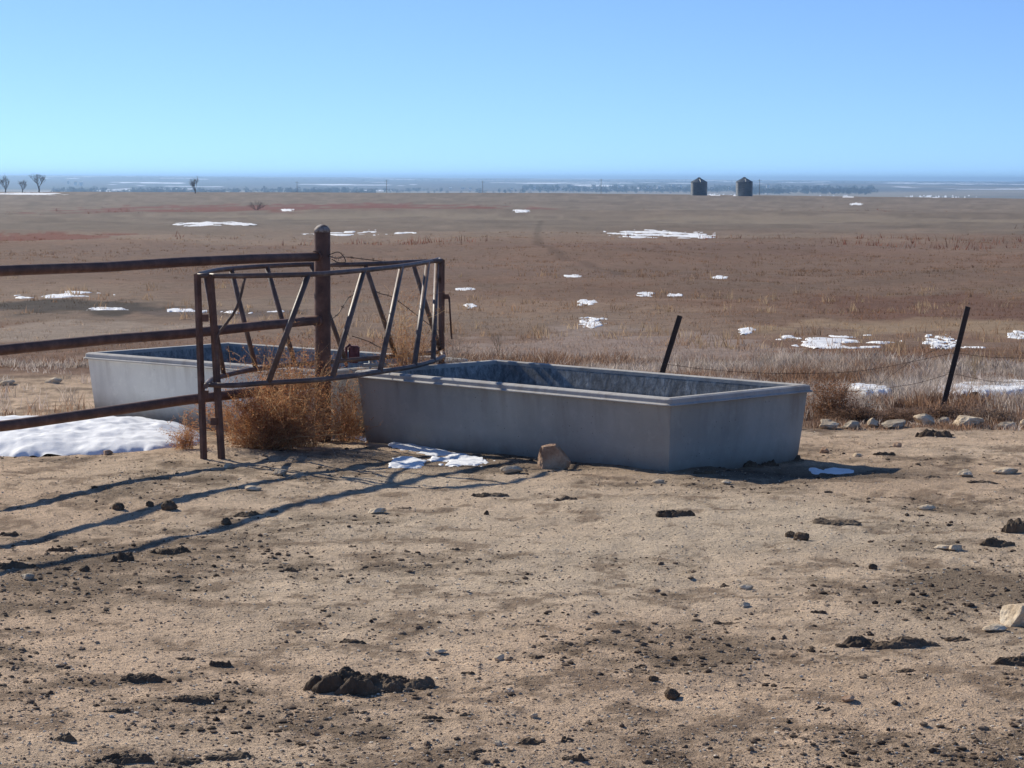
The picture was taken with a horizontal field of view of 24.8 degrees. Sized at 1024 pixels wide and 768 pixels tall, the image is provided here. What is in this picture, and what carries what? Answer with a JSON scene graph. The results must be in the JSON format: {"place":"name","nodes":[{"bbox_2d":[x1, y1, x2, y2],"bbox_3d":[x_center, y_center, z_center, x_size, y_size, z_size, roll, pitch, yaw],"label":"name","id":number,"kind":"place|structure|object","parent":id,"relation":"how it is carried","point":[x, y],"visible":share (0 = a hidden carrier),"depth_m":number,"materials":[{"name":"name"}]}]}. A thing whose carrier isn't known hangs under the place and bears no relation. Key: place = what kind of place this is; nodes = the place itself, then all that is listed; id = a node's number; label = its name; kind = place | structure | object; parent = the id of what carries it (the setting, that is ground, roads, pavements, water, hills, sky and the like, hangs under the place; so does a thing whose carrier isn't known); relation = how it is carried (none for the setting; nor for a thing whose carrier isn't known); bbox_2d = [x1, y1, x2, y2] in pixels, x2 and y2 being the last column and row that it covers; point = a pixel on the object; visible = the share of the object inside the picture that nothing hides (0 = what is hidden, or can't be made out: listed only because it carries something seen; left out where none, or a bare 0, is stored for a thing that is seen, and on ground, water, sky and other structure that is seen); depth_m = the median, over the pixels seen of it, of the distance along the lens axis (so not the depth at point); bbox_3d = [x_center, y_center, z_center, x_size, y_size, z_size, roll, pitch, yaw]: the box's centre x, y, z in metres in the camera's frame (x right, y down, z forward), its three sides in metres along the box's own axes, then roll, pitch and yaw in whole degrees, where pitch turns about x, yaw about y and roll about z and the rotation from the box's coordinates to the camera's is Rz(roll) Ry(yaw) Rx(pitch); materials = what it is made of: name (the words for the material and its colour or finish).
{"place":"outdoors","nodes":[
{"label":"outdoors","id":0,"kind":"place"},
{"bbox_2d":[0,175,1023,767],"bbox_3d":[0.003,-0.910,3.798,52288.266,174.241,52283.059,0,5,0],"label":"ground","id":1,"kind":"structure","parent":0,"point":[892,213],"depth_m":13.76,"materials":[{"name":"soil"}]},
{"bbox_2d":[0,531,18,535],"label":"manure pat","id":2,"kind":"object","parent":1,"relation":"on","point":[14,533],"visible":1,"depth_m":13.31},
{"bbox_2d":[0,560,44,569],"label":"manure pat","id":3,"kind":"object","parent":1,"relation":"on","point":[13,564],"visible":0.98,"depth_m":11.96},
{"bbox_2d":[20,573,34,579],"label":"stone","id":4,"kind":"object","parent":1,"relation":"on","point":[29,576],"visible":1,"depth_m":11.57,"materials":[{"name":"stone"}]},
{"bbox_2d":[0,192,67,194],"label":"snow patch","id":5,"kind":"object","parent":1,"relation":"on","point":[38,193],"visible":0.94,"depth_m":720.11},
{"bbox_2d":[29,173,45,191],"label":"bare tree","id":6,"kind":"object","parent":1,"relation":"on","point":[42,178],"visible":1,"depth_m":756.99,"materials":[{"name":"grey plant"}]},
{"bbox_2d":[44,377,62,383],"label":"stone","id":7,"kind":"object","parent":1,"relation":"on","point":[56,380],"visible":0.96,"depth_m":24.98,"materials":[{"name":"stone"}]},
{"bbox_2d":[45,546,72,551],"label":"manure pat","id":8,"kind":"object","parent":1,"relation":"on","point":[66,549],"visible":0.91,"depth_m":12.70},
{"bbox_2d":[49,732,77,741],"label":"manure pat","id":9,"kind":"object","parent":1,"relation":"on","point":[68,737],"visible":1,"depth_m":8.24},
{"bbox_2d":[14,291,114,298],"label":"snow patch","id":10,"kind":"object","parent":1,"relation":"on","point":[59,295],"visible":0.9,"depth_m":47.57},
{"bbox_2d":[0,415,199,456],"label":"snow patch","id":11,"kind":"object","parent":1,"relation":"on","point":[99,436],"visible":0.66,"depth_m":17.51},
{"bbox_2d":[89,307,126,309],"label":"snow patch","id":12,"kind":"object","parent":1,"relation":"on","point":[107,308],"visible":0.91,"depth_m":43.17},
{"bbox_2d":[98,708,129,713],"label":"manure pat","id":13,"kind":"object","parent":1,"relation":"on","point":[121,711],"visible":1,"depth_m":8.72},
{"bbox_2d":[112,502,124,509],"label":"manure clod","id":14,"kind":"object","parent":1,"relation":"on","point":[117,506],"visible":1,"depth_m":14.13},
{"bbox_2d":[111,551,134,561],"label":"manure pat","id":15,"kind":"object","parent":1,"relation":"on","point":[125,557],"visible":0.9,"depth_m":12.22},
{"bbox_2d":[101,752,154,764],"bbox_3d":[-1.320,1.291,7.989,0.186,0.045,0.071,0,5,0],"label":"manure pat","id":16,"kind":"object","parent":1,"relation":"on","point":[120,759],"visible":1,"depth_m":7.98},
{"bbox_2d":[119,673,166,683],"bbox_3d":[-1.472,1.179,9.291,0.199,0.046,0.082,0,5,0],"label":"manure pat","id":17,"kind":"object","parent":1,"relation":"on","point":[139,678],"visible":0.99,"depth_m":9.27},
{"bbox_2d":[0,224,330,442],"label":"pipe fence","id":18,"kind":"object","parent":1,"relation":"on","point":[319,255],"visible":0.89,"depth_m":16.59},
{"bbox_2d":[161,500,177,509],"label":"manure clod","id":19,"kind":"object","parent":1,"relation":"on","point":[168,505],"visible":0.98,"depth_m":14.13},
{"bbox_2d":[149,545,190,554],"bbox_3d":[-1.830,0.898,12.495,0.234,0.057,0.093,0,5,0],"label":"manure pat","id":20,"kind":"object","parent":1,"relation":"on","point":[177,550],"visible":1,"depth_m":12.47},
{"bbox_2d":[168,757,202,765],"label":"manure pat","id":21,"kind":"object","parent":1,"relation":"on","point":[184,761],"visible":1,"depth_m":8.01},
{"bbox_2d":[156,410,215,449],"bbox_3d":[-2.394,0.342,17.150,0.448,0.314,0.240,-3,6,-34],"label":"weed bush","id":22,"kind":"object","parent":1,"relation":"on","point":[185,442],"visible":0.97,"depth_m":17.13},
{"bbox_2d":[171,694,213,703],"bbox_3d":[-1.221,1.215,8.933,0.180,0.043,0.081,0,5,0],"label":"manure pat","id":23,"kind":"object","parent":1,"relation":"on","point":[199,699],"visible":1,"depth_m":8.91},
{"bbox_2d":[173,221,256,225],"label":"snow patch","id":24,"kind":"object","parent":1,"relation":"on","point":[206,223],"visible":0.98,"depth_m":152.63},
{"bbox_2d":[209,660,231,666],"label":"manure pat","id":25,"kind":"object","parent":1,"relation":"on","point":[220,664],"visible":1,"depth_m":9.57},
{"bbox_2d":[167,308,284,313],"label":"snow patch","id":26,"kind":"object","parent":1,"relation":"on","point":[179,310],"visible":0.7,"depth_m":42.50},
{"bbox_2d":[221,517,231,524],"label":"manure clod","id":27,"kind":"object","parent":1,"relation":"on","point":[226,521],"visible":1,"depth_m":13.60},
{"bbox_2d":[203,751,254,760],"bbox_3d":[-0.969,1.294,8.056,0.219,0.043,0.084,0,5,0],"label":"manure pat","id":28,"kind":"object","parent":1,"relation":"on","point":[238,755],"visible":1,"depth_m":8.04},
{"bbox_2d":[233,510,262,516],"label":"manure pat","id":29,"kind":"object","parent":1,"relation":"on","point":[251,513],"visible":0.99,"depth_m":13.91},
{"bbox_2d":[245,485,261,490],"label":"stone","id":30,"kind":"object","parent":1,"relation":"on","point":[251,488],"visible":1,"depth_m":14.83,"materials":[{"name":"stone"}]},
{"bbox_2d":[167,365,366,451],"bbox_3d":[-1.791,0.172,17.273,1.574,0.659,0.864,2,5,15],"label":"weed bush","id":31,"kind":"object","parent":1,"relation":"on","point":[273,428],"visible":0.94,"depth_m":17.19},
{"bbox_2d":[84,342,467,434],"bbox_3d":[-2.083,0.124,20.392,3.025,0.753,1.804,4,7,39],"label":"stock tank","id":32,"kind":"object","parent":1,"relation":"on","point":[118,377],"visible":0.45,"depth_m":20.26,"materials":[{"name":"metal"}]},
{"bbox_2d":[345,343,385,368],"bbox_3d":[-1.198,-0.156,19.011,0.339,0.355,0.100,0,5,0],"label":"float valve","id":33,"kind":"object","parent":32,"relation":"attached to","point":[354,350],"visible":0.73,"depth_m":18.99,"materials":[{"name":"red paint"}]},
{"bbox_2d":[274,469,287,475],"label":"stone","id":34,"kind":"object","parent":1,"relation":"on","point":[279,472],"visible":1,"depth_m":15.70,"materials":[{"name":"stone"}]},
{"bbox_2d":[226,321,374,447],"bbox_3d":[-1.725,0.009,17.839,0.960,0.983,1.190,-3,6,-34],"label":"weed bush","id":35,"kind":"object","parent":1,"relation":"on","point":[312,388],"visible":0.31,"depth_m":17.78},
{"bbox_2d":[194,257,452,459],"bbox_3d":[-1.369,-0.122,18.231,1.217,1.623,4.028,3,6,26],"label":"pipe guard","id":36,"kind":"object","parent":1,"relation":"on","point":[208,276],"visible":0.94,"depth_m":17.41,"materials":[{"name":"metal"}]},
{"bbox_2d":[314,358,382,442],"bbox_3d":[-1.286,0.141,18.229,0.483,0.680,0.691,-2,6,-23],"label":"weed bush","id":37,"kind":"object","parent":1,"relation":"on","point":[351,427],"visible":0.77,"depth_m":18.26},
{"bbox_2d":[339,638,366,643],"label":"manure pat","id":38,"kind":"object","parent":1,"relation":"on","point":[355,641],"visible":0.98,"depth_m":10.06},
{"bbox_2d":[303,231,415,235],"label":"snow patch","id":39,"kind":"object","parent":1,"relation":"on","point":[360,232],"visible":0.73,"depth_m":131.10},
{"bbox_2d":[303,666,435,694],"bbox_3d":[-0.566,1.170,9.185,0.534,0.098,0.287,0,5,0],"label":"manure pat","id":40,"kind":"object","parent":1,"relation":"on","point":[345,680],"visible":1,"depth_m":9.10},
{"bbox_2d":[368,508,385,513],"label":"stone","id":41,"kind":"object","parent":1,"relation":"on","point":[375,510],"visible":1,"depth_m":13.91,"materials":[{"name":"stone"}]},
{"bbox_2d":[361,285,452,420],"bbox_3d":[-0.878,-0.210,19.056,0.917,1.301,1.012,0,5,0],"label":"weed bush","id":42,"kind":"object","parent":1,"relation":"on","point":[405,360],"visible":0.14,"depth_m":19.11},
{"bbox_2d":[388,456,426,468],"bbox_3d":[-0.743,0.559,16.596,0.266,0.033,0.792,0,5,0],"label":"snow patch","id":43,"kind":"object","parent":1,"relation":"on","point":[406,462],"visible":1,"depth_m":16.50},
{"bbox_2d":[346,434,482,460],"bbox_3d":[-0.752,0.482,17.870,0.436,0.093,2.804,-2,6,-24],"label":"snow patch","id":44,"kind":"object","parent":1,"relation":"on","point":[424,449],"visible":0.75,"depth_m":17.55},
{"bbox_2d":[421,715,445,718],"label":"manure pat","id":45,"kind":"object","parent":1,"relation":"on","point":[431,717],"visible":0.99,"depth_m":8.61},
{"bbox_2d":[423,308,492,363],"bbox_3d":[-0.514,-0.124,19.778,0.748,1.042,0.578,-3,6,-33],"label":"weed bush","id":46,"kind":"object","parent":1,"relation":"on","point":[452,354],"visible":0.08,"depth_m":19.73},
{"bbox_2d":[427,454,494,466],"bbox_3d":[-0.373,0.548,16.779,0.477,0.044,0.927,-1,5,-16],"label":"snow patch","id":47,"kind":"object","parent":1,"relation":"on","point":[457,460],"visible":0.99,"depth_m":16.72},
{"bbox_2d":[471,492,508,497],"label":"manure pat","id":48,"kind":"object","parent":1,"relation":"on","point":[483,494],"visible":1,"depth_m":14.71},
{"bbox_2d":[486,332,504,353],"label":"tall weed","id":49,"kind":"object","parent":1,"relation":"on","point":[493,337],"visible":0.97,"depth_m":29.32,"materials":[{"name":"beige plant"}]},
{"bbox_2d":[500,465,522,473],"bbox_3d":[0.001,0.586,15.894,0.161,0.064,0.110,-2,6,-23],"label":"stone","id":50,"kind":"object","parent":1,"relation":"on","point":[510,469],"visible":1,"depth_m":15.86,"materials":[{"name":"stone"}]},
{"bbox_2d":[0,345,1023,431],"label":"dry weeds","id":51,"kind":"object","parent":1,"relation":"on","point":[765,367],"visible":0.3,"depth_m":25.58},
{"bbox_2d":[0,426,1023,767],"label":"manure crumbs","id":52,"kind":"object","parent":1,"relation":"on","point":[584,644],"visible":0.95,"depth_m":9.69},
{"bbox_2d":[9,202,1023,250],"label":"red weeds","id":53,"kind":"object","parent":1,"relation":"on","point":[844,242],"visible":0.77,"depth_m":104.39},
{"bbox_2d":[38,175,1019,194],"bbox_3d":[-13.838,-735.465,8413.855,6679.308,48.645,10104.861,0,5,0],"label":"woods","id":54,"kind":"object","parent":1,"relation":"on","point":[822,190],"visible":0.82,"depth_m":4598.96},
{"bbox_2d":[516,737,545,744],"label":"manure pat","id":55,"kind":"object","parent":1,"relation":"on","point":[531,741],"visible":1,"depth_m":8.23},
{"bbox_2d":[537,444,570,469],"bbox_3d":[0.294,0.534,16.281,0.235,0.230,0.108,0,5,0],"label":"stone","id":56,"kind":"object","parent":1,"relation":"on","point":[552,456],"visible":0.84,"depth_m":16.24,"materials":[{"name":"beige stone"}]},
{"bbox_2d":[553,495,577,500],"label":"manure pat","id":57,"kind":"object","parent":1,"relation":"on","point":[564,497],"visible":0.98,"depth_m":14.53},
{"bbox_2d":[562,753,584,761],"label":"manure pat","id":58,"kind":"object","parent":1,"relation":"on","point":[579,757],"visible":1,"depth_m":7.99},
{"bbox_2d":[355,360,812,471],"bbox_3d":[0.477,0.307,17.670,3.305,0.722,1.627,5,7,44],"label":"stock tank","id":59,"kind":"object","parent":1,"relation":"on","point":[668,422],"visible":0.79,"depth_m":16.99,"materials":[{"name":"metal"}]},
{"bbox_2d":[577,299,597,305],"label":"snow patch","id":60,"kind":"object","parent":1,"relation":"on","point":[585,301],"visible":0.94,"depth_m":46.26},
{"bbox_2d":[579,317,606,327],"bbox_3d":[1.392,-1.053,39.589,0.511,0.062,3.424,0,5,2],"label":"snow patch","id":61,"kind":"object","parent":1,"relation":"on","point":[591,319],"visible":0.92,"depth_m":39.26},
{"bbox_2d":[603,229,714,238],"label":"snow patch","id":62,"kind":"object","parent":1,"relation":"on","point":[677,234],"visible":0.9,"depth_m":129.72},
{"bbox_2d":[664,688,680,699],"bbox_3d":[0.626,1.212,9.039,0.070,0.062,0.067,-2,5,-21],"label":"manure clod","id":63,"kind":"object","parent":1,"relation":"on","point":[672,694],"visible":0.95,"depth_m":9.02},
{"bbox_2d":[655,509,694,516],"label":"manure pat","id":64,"kind":"object","parent":1,"relation":"on","point":[671,513],"visible":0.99,"depth_m":13.81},
{"bbox_2d":[691,177,706,195],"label":"grain bin","id":65,"kind":"object","parent":1,"relation":"on","point":[698,186],"visible":0.92,"depth_m":764.99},
{"bbox_2d":[693,469,719,473],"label":"manure pat","id":66,"kind":"object","parent":1,"relation":"on","point":[713,471],"visible":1,"depth_m":15.87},
{"bbox_2d":[736,177,752,195],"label":"grain bin","id":67,"kind":"object","parent":1,"relation":"on","point":[744,186],"visible":0.88,"depth_m":765.00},
{"bbox_2d":[738,584,753,589],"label":"stone","id":68,"kind":"object","parent":1,"relation":"on","point":[747,586],"visible":1,"depth_m":11.39,"materials":[{"name":"stone"}]},
{"bbox_2d":[738,327,755,334],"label":"snow patch","id":69,"kind":"object","parent":1,"relation":"on","point":[745,331],"visible":0.89,"depth_m":36.93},
{"bbox_2d":[743,460,764,467],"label":"manure pat","id":70,"kind":"object","parent":1,"relation":"on","point":[749,463],"visible":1,"depth_m":16.66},
{"bbox_2d":[761,459,778,465],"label":"manure pat","id":71,"kind":"object","parent":1,"relation":"on","point":[771,463],"visible":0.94,"depth_m":16.81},
{"bbox_2d":[793,532,808,540],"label":"manure clod","id":72,"kind":"object","parent":1,"relation":"on","point":[801,536],"visible":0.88,"depth_m":12.95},
{"bbox_2d":[819,421,838,428],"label":"stone","id":73,"kind":"object","parent":1,"relation":"on","point":[823,425],"visible":1,"depth_m":19.98,"materials":[{"name":"stone"}]},
{"bbox_2d":[809,467,853,474],"bbox_3d":[2.278,0.621,16.607,0.342,0.038,0.192,0,5,0],"label":"snow patch","id":74,"kind":"object","parent":1,"relation":"on","point":[833,470],"visible":1,"depth_m":16.59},
{"bbox_2d":[810,517,860,525],"bbox_3d":[1.901,0.811,13.602,0.309,0.044,0.261,0,5,0],"label":"manure pat","id":75,"kind":"object","parent":1,"relation":"on","point":[824,521],"visible":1,"depth_m":13.55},
{"bbox_2d":[776,334,901,348],"bbox_3d":[4.819,-0.628,33.992,1.962,0.157,4.725,0,5,0],"label":"snow patch","id":76,"kind":"object","parent":1,"relation":"on","point":[817,342],"visible":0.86,"depth_m":33.40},
{"bbox_2d":[659,306,1022,407],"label":"wire fence","id":77,"kind":"object","parent":1,"relation":"on","point":[950,374],"visible":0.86,"depth_m":21.32,"materials":[{"name":"metal"}]},
{"bbox_2d":[805,363,885,417],"bbox_3d":[2.904,0.064,21.116,0.928,0.521,0.655,0,5,0],"label":"weed bush","id":78,"kind":"object","parent":1,"relation":"on","point":[839,398],"visible":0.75,"depth_m":21.07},
{"bbox_2d":[842,695,854,701],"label":"stone","id":79,"kind":"object","parent":1,"relation":"on","point":[848,698],"visible":1,"depth_m":8.94,"materials":[{"name":"beige stone"}]},
{"bbox_2d":[841,420,860,428],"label":"stone","id":80,"kind":"object","parent":1,"relation":"on","point":[850,424],"visible":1,"depth_m":19.99,"materials":[{"name":"stone"}]},
{"bbox_2d":[820,402,892,421],"bbox_3d":[3.100,0.258,20.753,0.751,0.197,0.425,0,5,0],"label":"weed bush","id":81,"kind":"object","parent":1,"relation":"on","point":[851,414],"visible":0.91,"depth_m":20.71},
{"bbox_2d":[849,383,891,395],"bbox_3d":[3.792,0.071,23.776,0.669,0.124,1.225,0,5,0],"label":"snow patch","id":82,"kind":"object","parent":1,"relation":"on","point":[873,387],"visible":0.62,"depth_m":23.57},
{"bbox_2d":[867,418,878,426],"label":"stone","id":83,"kind":"object","parent":1,"relation":"on","point":[873,422],"visible":0.99,"depth_m":20.06,"materials":[{"name":"stone"}]},
{"bbox_2d":[873,451,895,455],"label":"manure pat","id":84,"kind":"object","parent":1,"relation":"on","point":[885,453],"visible":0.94,"depth_m":17.44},
{"bbox_2d":[834,635,940,649],"bbox_3d":[1.626,1.119,10.058,0.494,0.057,0.174,0,5,0],"label":"manure pat","id":85,"kind":"object","parent":1,"relation":"on","point":[899,642],"visible":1,"depth_m":10.03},
{"bbox_2d":[881,419,905,428],"bbox_3d":[3.299,0.346,20.071,0.228,0.076,0.156,-2,5,-20],"label":"stone","id":86,"kind":"object","parent":1,"relation":"on","point":[894,423],"visible":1,"depth_m":20.03,"materials":[{"name":"stone"}]},
{"bbox_2d":[867,405,940,421],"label":"weed bush","id":87,"kind":"object","parent":1,"relation":"on","point":[895,413],"visible":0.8,"depth_m":20.73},
{"bbox_2d":[913,414,934,424],"bbox_3d":[3.604,0.316,20.343,0.187,0.120,0.150,1,5,8],"label":"stone","id":88,"kind":"object","parent":1,"relation":"on","point":[924,418],"visible":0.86,"depth_m":20.29,"materials":[{"name":"stone"}]},
{"bbox_2d":[917,504,935,509],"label":"stone","id":89,"kind":"object","parent":1,"relation":"on","point":[927,507],"visible":1,"depth_m":14.15,"materials":[{"name":"stone"}]},
{"bbox_2d":[915,429,952,437],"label":"manure pat","id":90,"kind":"object","parent":1,"relation":"on","point":[932,433],"visible":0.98,"depth_m":19.19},
{"bbox_2d":[922,334,956,348],"bbox_3d":[6.284,-0.629,34.090,0.529,0.168,5.160,1,5,10],"label":"snow patch","id":91,"kind":"object","parent":1,"relation":"on","point":[936,342],"visible":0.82,"depth_m":33.91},
{"bbox_2d":[914,402,987,419],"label":"weed bush","id":92,"kind":"object","parent":1,"relation":"on","point":[946,412],"visible":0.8,"depth_m":20.99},
{"bbox_2d":[941,636,969,641],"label":"manure pat","id":93,"kind":"object","parent":1,"relation":"on","point":[951,639],"visible":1,"depth_m":10.19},
{"bbox_2d":[949,545,961,550],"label":"stone","id":94,"kind":"object","parent":1,"relation":"on","point":[955,547],"visible":1,"depth_m":12.63,"materials":[{"name":"stone"}]},
{"bbox_2d":[957,469,972,476],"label":"stone","id":95,"kind":"object","parent":1,"relation":"on","point":[965,473],"visible":1,"depth_m":15.83,"materials":[{"name":"stone"}]},
{"bbox_2d":[952,415,983,426],"bbox_3d":[3.952,0.334,20.240,0.197,0.121,0.251,-5,7,-43],"label":"stone","id":96,"kind":"object","parent":1,"relation":"on","point":[965,420],"visible":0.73,"depth_m":20.17,"materials":[{"name":"stone"}]},
{"bbox_2d":[964,350,982,383],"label":"tall weed","id":97,"kind":"object","parent":1,"relation":"on","point":[975,364],"visible":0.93,"depth_m":24.18,"materials":[{"name":"beige plant"}]},
{"bbox_2d":[931,379,1023,398],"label":"snow patch","id":98,"kind":"object","parent":1,"relation":"on","point":[997,387],"visible":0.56,"depth_m":23.54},
{"bbox_2d":[967,480,1000,483],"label":"manure pat","id":99,"kind":"object","parent":1,"relation":"on","point":[979,481],"visible":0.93,"depth_m":15.46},
{"bbox_2d":[953,404,1019,422],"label":"weed bush","id":100,"kind":"object","parent":1,"relation":"on","point":[998,413],"visible":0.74,"depth_m":20.79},
{"bbox_2d":[982,623,1006,630],"bbox_3d":[2.149,1.088,10.375,0.093,0.031,0.109,5,7,44],"label":"stone","id":101,"kind":"object","parent":1,"relation":"on","point":[995,627],"visible":1,"depth_m":10.36,"materials":[{"name":"stone"}]},
{"bbox_2d":[980,537,1015,546],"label":"manure pat","id":102,"kind":"object","parent":1,"relation":"on","point":[992,542],"visible":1,"depth_m":12.76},
{"bbox_2d":[992,467,1018,473],"bbox_3d":[3.418,0.603,16.087,0.205,0.055,0.118,-1,5,-13],"label":"stone","id":103,"kind":"object","parent":1,"relation":"on","point":[1005,470],"visible":1,"depth_m":16.05,"materials":[{"name":"stone"}]},
{"bbox_2d":[996,422,1017,427],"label":"stone","id":104,"kind":"object","parent":1,"relation":"on","point":[1008,424],"visible":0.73,"depth_m":20.21,"materials":[{"name":"stone"}]},
{"bbox_2d":[991,656,1023,665],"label":"manure pat","id":105,"kind":"object","parent":1,"relation":"on","point":[1014,660],"visible":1,"depth_m":9.62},
{"bbox_2d":[1000,603,1023,626],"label":"stone","id":106,"kind":"object","parent":1,"relation":"on","point":[1012,615],"visible":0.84,"depth_m":10.49,"materials":[{"name":"stone"}]},
{"bbox_2d":[1001,518,1023,532],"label":"manure pat","id":107,"kind":"object","parent":1,"relation":"on","point":[1014,526],"visible":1,"depth_m":13.25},
{"bbox_2d":[1007,330,1023,338],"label":"snow patch","id":108,"kind":"object","parent":1,"relation":"on","point":[1015,332],"visible":0.91,"depth_m":36.53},
{"bbox_2d":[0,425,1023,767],"bbox_3d":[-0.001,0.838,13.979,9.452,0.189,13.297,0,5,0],"label":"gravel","id":109,"kind":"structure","parent":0,"point":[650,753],"depth_m":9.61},
{"bbox_2d":[0,231,1023,370],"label":"dry pasture grass","id":110,"kind":"structure","parent":0,"point":[923,350],"depth_m":46.88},
{"bbox_2d":[0,0,1023,180],"label":"sky","id":111,"kind":"structure","parent":0,"point":[869,90],"materials":[{"name":"blue"}]},
{"bbox_2d":[6,427,1023,496],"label":"trodden stubble","id":112,"kind":"object","parent":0,"point":[311,465],"visible":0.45,"depth_m":15.63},
{"bbox_2d":[8,271,1023,366],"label":"tall pasture grass","id":113,"kind":"structure","parent":0,"point":[888,346],"depth_m":37.65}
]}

